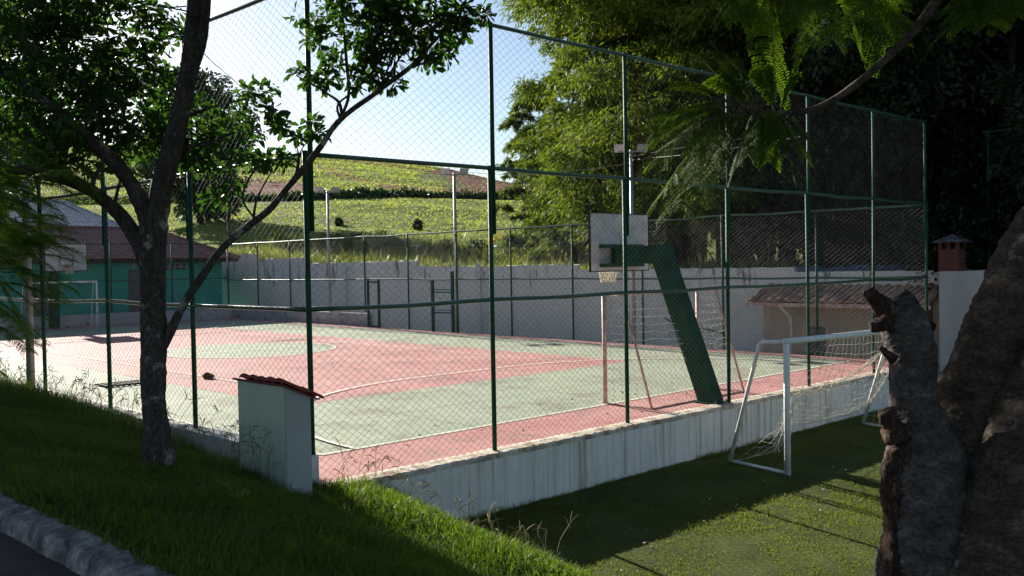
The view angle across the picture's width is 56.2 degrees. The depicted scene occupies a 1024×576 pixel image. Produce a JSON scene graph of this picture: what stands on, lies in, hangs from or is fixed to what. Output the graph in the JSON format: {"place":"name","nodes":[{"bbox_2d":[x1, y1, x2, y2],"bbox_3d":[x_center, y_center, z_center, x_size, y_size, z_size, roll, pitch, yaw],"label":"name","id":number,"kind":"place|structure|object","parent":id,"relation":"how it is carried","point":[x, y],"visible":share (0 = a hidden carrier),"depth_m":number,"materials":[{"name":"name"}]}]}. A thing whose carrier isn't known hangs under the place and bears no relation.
{"place":"outdoors","nodes":[
{"label":"outdoors","id":0,"kind":"place"},
{"bbox_2d":[0,531,80,575],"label":"road","id":1,"kind":"structure","parent":0,"point":[18,558],"depth_m":5.96,"materials":[{"name":"grey asphalt"}]},
{"bbox_2d":[0,492,176,575],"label":"kerb","id":2,"kind":"structure","parent":1,"relation":"on","point":[80,553],"depth_m":5.97,"materials":[{"name":"grey concrete"}]},
{"bbox_2d":[0,424,201,465],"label":"grass bank","id":3,"kind":"structure","parent":0,"point":[66,452],"depth_m":10.21,"materials":[{"name":"plant"}]},
{"bbox_2d":[0,92,66,220],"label":"street tree","id":4,"kind":"object","parent":3,"relation":"on","point":[5,154],"visible":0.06,"depth_m":21.08,"materials":[{"name":"green plant"}]},
{"bbox_2d":[0,4,104,379],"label":"feathery tree","id":5,"kind":"object","parent":3,"relation":"on","point":[17,241],"visible":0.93,"depth_m":8.52,"materials":[{"name":"green plant"}]},
{"bbox_2d":[232,373,323,496],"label":"meter pillar","id":6,"kind":"structure","parent":3,"relation":"on","point":[279,409],"depth_m":10.71,"materials":[{"name":"paint"}]},
{"bbox_2d":[1,0,618,184],"label":"sky","id":7,"kind":"structure","parent":0,"point":[217,6],"materials":[{"name":"blue"}]},
{"bbox_2d":[0,368,621,575],"bbox_3d":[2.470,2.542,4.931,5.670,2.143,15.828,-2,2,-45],"label":"grass slope","id":8,"kind":"structure","parent":0,"point":[172,573],"depth_m":8.21,"materials":[{"name":"plant"}]},
{"bbox_2d":[8,89,35,386],"bbox_3d":[-9.096,-0.822,17.991,0.290,6.184,1.138,0,2,28],"label":"light pole","id":9,"kind":"object","parent":8,"relation":"on","point":[30,358],"visible":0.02,"depth_m":17.97,"materials":[{"name":"grey metal"}]},
{"bbox_2d":[0,0,496,468],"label":"broadleaf tree","id":10,"kind":"object","parent":8,"relation":"on","point":[63,131],"visible":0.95,"depth_m":9.90,"materials":[{"name":"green plant"}]},
{"bbox_2d":[0,350,576,559],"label":"seed stalks","id":11,"kind":"object","parent":8,"relation":"on","point":[224,440],"visible":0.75,"depth_m":11.94,"materials":[{"name":"green plant"}]},
{"bbox_2d":[632,0,1023,575],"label":"spreading tree","id":12,"kind":"object","parent":8,"relation":"on","point":[951,492],"visible":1,"depth_m":4.56,"materials":[{"name":"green plant"}]},
{"bbox_2d":[6,144,803,263],"bbox_3d":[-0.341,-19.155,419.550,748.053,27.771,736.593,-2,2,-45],"label":"hill","id":13,"kind":"structure","parent":0,"point":[472,182],"depth_m":92.18,"materials":[{"name":"green plant"}]},
{"bbox_2d":[126,66,264,222],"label":"dark tree","id":14,"kind":"object","parent":13,"relation":"on","point":[223,99],"visible":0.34,"depth_m":83.60,"materials":[{"name":"green plant"}]},
{"bbox_2d":[268,231,293,248],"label":"shrub","id":15,"kind":"object","parent":13,"relation":"on","point":[282,236],"visible":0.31,"depth_m":60.24,"materials":[{"name":"green plant"}]},
{"bbox_2d":[286,231,315,249],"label":"shrub","id":16,"kind":"object","parent":13,"relation":"on","point":[297,238],"visible":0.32,"depth_m":59.53,"materials":[{"name":"green plant"}]},
{"bbox_2d":[317,232,349,252],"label":"shrub","id":17,"kind":"object","parent":13,"relation":"on","point":[325,241],"visible":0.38,"depth_m":58.32,"materials":[{"name":"green plant"}]},
{"bbox_2d":[334,216,343,225],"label":"shrub","id":18,"kind":"object","parent":13,"relation":"on","point":[338,221],"visible":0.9,"depth_m":78.70,"materials":[{"name":"green plant"}]},
{"bbox_2d":[336,238,363,253],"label":"shrub","id":19,"kind":"object","parent":13,"relation":"on","point":[347,241],"visible":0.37,"depth_m":56.89,"materials":[{"name":"green plant"}]},
{"bbox_2d":[345,230,371,250],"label":"shrub","id":20,"kind":"object","parent":13,"relation":"on","point":[358,238],"visible":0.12,"depth_m":58.82,"materials":[{"name":"green plant"}]},
{"bbox_2d":[356,229,398,255],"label":"shrub","id":21,"kind":"object","parent":13,"relation":"on","point":[372,240],"visible":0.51,"depth_m":56.51,"materials":[{"name":"green plant"}]},
{"bbox_2d":[376,236,404,253],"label":"shrub","id":22,"kind":"object","parent":13,"relation":"on","point":[395,244],"visible":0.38,"depth_m":56.98,"materials":[{"name":"green plant"}]},
{"bbox_2d":[244,185,558,202],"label":"hedge","id":23,"kind":"object","parent":13,"relation":"on","point":[405,192],"visible":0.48,"depth_m":105.00,"materials":[{"name":"green plant"}]},
{"bbox_2d":[411,218,423,229],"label":"shrub","id":24,"kind":"object","parent":13,"relation":"on","point":[416,222],"visible":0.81,"depth_m":74.96,"materials":[{"name":"green plant"}]},
{"bbox_2d":[413,241,436,253],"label":"shrub","id":25,"kind":"object","parent":13,"relation":"on","point":[429,245],"visible":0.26,"depth_m":55.92,"materials":[{"name":"green plant"}]},
{"bbox_2d":[436,238,458,253],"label":"shrub","id":26,"kind":"object","parent":13,"relation":"on","point":[448,242],"visible":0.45,"depth_m":56.88,"materials":[{"name":"green plant"}]},
{"bbox_2d":[462,239,488,256],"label":"shrub","id":27,"kind":"object","parent":13,"relation":"on","point":[473,244],"visible":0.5,"depth_m":55.29,"materials":[{"name":"green plant"}]},
{"bbox_2d":[485,232,503,245],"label":"shrub","id":28,"kind":"object","parent":13,"relation":"on","point":[496,240],"visible":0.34,"depth_m":60.53,"materials":[{"name":"yellow plant"}]},
{"bbox_2d":[230,228,793,269],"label":"dry weeds","id":29,"kind":"object","parent":13,"relation":"on","point":[505,260],"visible":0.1,"depth_m":44.88,"materials":[{"name":"plant"}]},
{"bbox_2d":[505,246,524,258],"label":"shrub","id":30,"kind":"object","parent":13,"relation":"on","point":[515,250],"visible":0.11,"depth_m":52.09,"materials":[{"name":"green plant"}]},
{"bbox_2d":[228,227,824,310],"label":"weeds","id":31,"kind":"object","parent":13,"relation":"on","point":[478,255],"visible":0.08,"depth_m":51.82,"materials":[{"name":"green plant"}]},
{"bbox_2d":[495,83,561,259],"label":"bamboo clump","id":32,"kind":"object","parent":13,"relation":"on","point":[518,189],"visible":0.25,"depth_m":49.57,"materials":[{"name":"green plant"}]},
{"bbox_2d":[515,107,577,260],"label":"bamboo clump","id":33,"kind":"object","parent":13,"relation":"on","point":[523,206],"visible":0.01,"depth_m":46.49,"materials":[{"name":"green plant"}]},
{"bbox_2d":[513,144,635,269],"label":"bamboo clump","id":34,"kind":"object","parent":13,"relation":"on","point":[548,245],"visible":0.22,"depth_m":43.29,"materials":[{"name":"green plant"}]},
{"bbox_2d":[497,0,758,247],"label":"bamboo clump","id":35,"kind":"object","parent":13,"relation":"on","point":[523,145],"visible":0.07,"depth_m":40.28,"materials":[{"name":"green plant"}]},
{"bbox_2d":[572,9,713,261],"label":"bamboo clump","id":36,"kind":"object","parent":13,"relation":"on","point":[705,243],"visible":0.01,"depth_m":51.44,"materials":[{"name":"green plant"}]},
{"bbox_2d":[493,0,832,267],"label":"bamboo clump","id":37,"kind":"object","parent":13,"relation":"on","point":[567,16],"visible":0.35,"depth_m":35.00,"materials":[{"name":"green plant"}]},
{"bbox_2d":[582,3,797,262],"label":"dark tree","id":38,"kind":"object","parent":13,"relation":"on","point":[739,184],"depth_m":43.66,"materials":[{"name":"green plant"}]},
{"bbox_2d":[543,0,883,267],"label":"bamboo clump","id":39,"kind":"object","parent":13,"relation":"on","point":[682,24],"visible":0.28,"depth_m":33.49,"materials":[{"name":"green plant"}]},
{"bbox_2d":[762,43,855,262],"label":"dark tree","id":40,"kind":"object","parent":13,"relation":"on","point":[788,233],"depth_m":43.62,"materials":[{"name":"green plant"}]},
{"bbox_2d":[656,0,990,267],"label":"dark tree","id":41,"kind":"object","parent":13,"relation":"on","point":[822,189],"visible":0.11,"depth_m":33.43,"materials":[{"name":"green plant"}]},
{"bbox_2d":[743,27,971,253],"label":"dark tree","id":42,"kind":"object","parent":13,"relation":"on","point":[864,171],"depth_m":40.74,"materials":[{"name":"green plant"}]},
{"bbox_2d":[732,0,1023,267],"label":"dark tree","id":43,"kind":"object","parent":13,"relation":"on","point":[940,96],"visible":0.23,"depth_m":28.49,"materials":[{"name":"green plant"}]},
{"bbox_2d":[757,0,1023,270],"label":"dark tree","id":44,"kind":"object","parent":13,"relation":"on","point":[955,205],"visible":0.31,"depth_m":28.58,"materials":[{"name":"green plant"}]},
{"bbox_2d":[818,0,1023,298],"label":"dark tree","id":45,"kind":"object","parent":13,"relation":"on","point":[1010,86],"visible":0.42,"depth_m":27.62,"materials":[{"name":"green plant"}]},
{"bbox_2d":[875,37,1019,253],"bbox_3d":[18.172,-8.525,37.841,11.730,19.451,11.634,-2,2,-43],"label":"dark tree","id":46,"kind":"object","parent":13,"relation":"on","point":[932,128],"depth_m":36.16,"materials":[{"name":"green plant"}]},
{"bbox_2d":[885,2,1023,268],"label":"dark tree","id":47,"kind":"object","parent":13,"relation":"on","point":[1007,202],"visible":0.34,"depth_m":28.01,"materials":[{"name":"green plant"}]},
{"bbox_2d":[928,127,1020,264],"bbox_3d":[13.983,-0.828,26.333,0.161,7.185,5.415,-2,2,-40],"label":"tall fence","id":48,"kind":"object","parent":13,"relation":"on","point":[988,193],"visible":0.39,"depth_m":26.94,"materials":[{"name":"green metal"}]},
{"bbox_2d":[0,318,888,482],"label":"sports court","id":49,"kind":"object","parent":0,"point":[62,344],"visible":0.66,"depth_m":22.43,"materials":[{"name":"paint"}]},
{"bbox_2d":[21,281,98,327],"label":"court goal","id":50,"kind":"object","parent":49,"relation":"on","point":[96,286],"visible":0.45,"depth_m":43.52,"materials":[{"name":"white paint"}]},
{"bbox_2d":[44,244,86,328],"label":"basketball hoop","id":51,"kind":"object","parent":49,"relation":"on","point":[53,260],"visible":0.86,"depth_m":42.45,"materials":[{"name":"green paint"}]},
{"bbox_2d":[94,379,139,387],"bbox_3d":[-8.838,2.178,21.982,1.210,0.040,0.600,-2,2,-45],"label":"drain grate","id":52,"kind":"object","parent":49,"relation":"on","point":[132,382],"visible":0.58,"depth_m":21.81,"materials":[{"name":"grey metal"}]},
{"bbox_2d":[202,372,213,378],"bbox_3d":[-7.231,2.106,22.855,0.286,0.208,0.199,-2,1,-21],"label":"stone","id":53,"kind":"object","parent":49,"relation":"on","point":[207,376],"visible":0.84,"depth_m":22.80,"materials":[{"name":"brown stone"}]},
{"bbox_2d":[431,271,454,332],"bbox_3d":[-2.690,0.530,37.210,0.080,2.350,1.310,-2,2,-45],"label":"ladder frame","id":54,"kind":"object","parent":49,"relation":"on","point":[452,306],"visible":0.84,"depth_m":36.98,"materials":[{"name":"green paint"}]},
{"bbox_2d":[77,356,834,460],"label":"court litter","id":55,"kind":"object","parent":49,"relation":"on","point":[539,404],"visible":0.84,"depth_m":18.58,"materials":[{"name":"brown plant"}]},
{"bbox_2d":[588,212,726,403],"bbox_3d":[2.945,0.346,18.975,1.890,3.745,3.157,-2,2,-45],"label":"basketball hoop","id":56,"kind":"object","parent":49,"relation":"on","point":[602,233],"visible":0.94,"depth_m":18.49,"materials":[{"name":"green metal"}]},
{"bbox_2d":[601,288,744,409],"bbox_3d":[3.210,1.087,18.640,3.194,2.100,1.143,-2,2,-45],"label":"court goal","id":57,"kind":"object","parent":49,"relation":"on","point":[604,347],"visible":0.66,"depth_m":17.90,"materials":[{"name":"pink paint"}]},
{"bbox_2d":[457,409,886,575],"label":"lawn","id":58,"kind":"structure","parent":0,"point":[843,464],"depth_m":13.22,"materials":[{"name":"plant"}]},
{"bbox_2d":[322,368,888,519],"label":"retaining wall","id":59,"kind":"structure","parent":58,"relation":"on","point":[511,475],"depth_m":15.07,"materials":[{"name":"white concrete"}]},
{"bbox_2d":[312,454,318,485],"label":"corner block","id":60,"kind":"structure","parent":59,"relation":"attached to","point":[315,466],"depth_m":11.45,"materials":[{"name":"white paint"}]},
{"bbox_2d":[302,0,927,483],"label":"court fence","id":61,"kind":"object","parent":59,"relation":"on","point":[310,202],"visible":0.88,"depth_m":14.96,"materials":[{"name":"metal"}]},
{"bbox_2d":[561,466,862,569],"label":"fallen leaves","id":62,"kind":"object","parent":58,"relation":"on","point":[735,507],"visible":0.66,"depth_m":12.72,"materials":[{"name":"brown plant"}]},
{"bbox_2d":[728,330,888,475],"bbox_3d":[5.904,1.874,17.829,5.114,2.255,1.183,-2,2,-45],"label":"portable goal","id":63,"kind":"object","parent":58,"relation":"on","point":[787,423],"visible":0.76,"depth_m":16.65,"materials":[{"name":"white paint"}]},
{"bbox_2d":[939,271,984,372],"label":"white wall","id":64,"kind":"structure","parent":58,"relation":"on","point":[958,290],"depth_m":24.76,"materials":[{"name":"white paint"}]},
{"bbox_2d":[663,317,723,333],"bbox_3d":[5.395,1.084,28.694,0.123,0.498,2.214,-2,2,-43],"label":"dead branch","id":65,"kind":"object","parent":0,"point":[700,328],"visible":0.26,"depth_m":28.27,"materials":[{"name":"brown wood"}]},
{"label":"ground","id":66,"kind":"structure","parent":0,"visible":0},
{"bbox_2d":[2,199,117,225],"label":"grey roof building","id":67,"kind":"structure","parent":66,"relation":"on","point":[71,215],"depth_m":57.43,"materials":[{"name":"metal"}]},
{"bbox_2d":[0,308,232,330],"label":"end wall","id":68,"kind":"structure","parent":66,"relation":"on","point":[125,316],"depth_m":45.38,"materials":[{"name":"grey concrete"}]},
{"bbox_2d":[1,242,227,316],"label":"court fence","id":69,"kind":"object","parent":68,"relation":"on","point":[112,308],"visible":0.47,"depth_m":45.73,"materials":[{"name":"green metal"}]},
{"bbox_2d":[0,225,240,317],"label":"teal building","id":70,"kind":"structure","parent":66,"relation":"on","point":[116,249],"depth_m":48.36,"materials":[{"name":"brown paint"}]},
{"bbox_2d":[32,275,48,316],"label":"door","id":71,"kind":"structure","parent":70,"relation":"in","point":[47,276],"depth_m":45.26,"materials":[{"name":"grey wood"}]},
{"bbox_2d":[128,270,139,311],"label":"door","id":72,"kind":"structure","parent":70,"relation":"in","point":[132,288],"depth_m":48.46,"materials":[{"name":"grey wood"}]},
{"bbox_2d":[166,264,186,269],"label":"window","id":73,"kind":"structure","parent":70,"relation":"in","point":[185,265],"depth_m":50.08,"materials":[{"name":"grey glass"}]},
{"bbox_2d":[60,394,315,461],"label":"wall","id":74,"kind":"structure","parent":66,"relation":"on","point":[213,445],"depth_m":13.15,"materials":[{"name":"white concrete"}]},
{"bbox_2d":[0,0,307,435],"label":"court fence","id":75,"kind":"object","parent":74,"relation":"on","point":[192,305],"visible":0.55,"depth_m":13.59,"materials":[{"name":"green metal"}]},
{"bbox_2d":[233,309,372,326],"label":"side wall","id":76,"kind":"structure","parent":66,"relation":"on","point":[332,316],"depth_m":44.15,"materials":[{"name":"grey concrete"}]},
{"bbox_2d":[315,187,339,311],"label":"light pole","id":77,"kind":"object","parent":76,"relation":"on","point":[334,189],"visible":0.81,"depth_m":43.35,"materials":[{"name":"grey metal"}]},
{"bbox_2d":[163,13,322,189],"bbox_3d":[-8.263,-5.226,31.992,0.376,2.261,21.973,-1,1,-2],"label":"overhead cable","id":78,"kind":"object","parent":77,"relation":"attached to","point":[244,89],"visible":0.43,"depth_m":27.67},
{"bbox_2d":[440,168,468,332],"bbox_3d":[-2.183,-1.421,37.213,1.138,6.434,0.290,-1,1,-13],"label":"light pole","id":79,"kind":"object","parent":66,"relation":"on","point":[443,171],"visible":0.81,"depth_m":37.14,"materials":[{"name":"grey metal"}]},
{"bbox_2d":[227,204,924,355],"bbox_3d":[-2.134,-0.203,36.800,0.100,4.026,35.736,-2,2,-45],"label":"court fence","id":80,"kind":"object","parent":66,"relation":"on","point":[651,278],"visible":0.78,"depth_m":32.50,"materials":[{"name":"metal"}]},
{"bbox_2d":[366,280,380,327],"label":"fence gate","id":81,"kind":"structure","parent":80,"relation":"attached to","point":[378,299],"depth_m":40.45,"materials":[{"name":"green metal"}]},
{"bbox_2d":[222,254,984,376],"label":"block wall","id":82,"kind":"structure","parent":66,"relation":"on","point":[544,288],"depth_m":37.80,"materials":[{"name":"white concrete"}]},
{"bbox_2d":[614,144,647,343],"bbox_3d":[3.900,-1.360,31.064,1.138,6.584,0.290,-1,1,-2],"label":"light pole","id":83,"kind":"object","parent":66,"relation":"on","point":[619,148],"visible":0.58,"depth_m":30.99,"materials":[{"name":"grey metal"}]},
{"bbox_2d":[456,138,791,174],"bbox_3d":[3.090,-4.148,30.911,1.430,0.604,16.032,-2,2,-36],"label":"overhead cable","id":84,"kind":"object","parent":83,"relation":"attached to","point":[593,168],"visible":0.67,"depth_m":31.84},
{"bbox_2d":[744,270,938,359],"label":"shed","id":85,"kind":"structure","parent":66,"relation":"on","point":[933,295],"depth_m":28.23,"materials":[{"name":"brown tile"}]},
{"bbox_2d":[810,327,825,356],"bbox_3d":[9.104,2.083,28.628,0.040,1.830,0.560,-2,2,-45],"label":"door","id":86,"kind":"structure","parent":85,"relation":"in","point":[812,332],"depth_m":28.55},
{"bbox_2d":[797,264,933,271],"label":"roof ridge","id":87,"kind":"object","parent":85,"relation":"on","point":[836,268],"visible":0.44,"depth_m":29.18,"materials":[{"name":"tile"}]},
{"bbox_2d":[930,234,973,373],"bbox_3d":[11.963,0.973,26.034,0.860,4.870,0.860,-2,2,-45],"label":"brick chimney","id":88,"kind":"object","parent":66,"relation":"on","point":[949,259],"visible":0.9,"depth_m":25.82,"materials":[{"name":"brick"}]}
]}

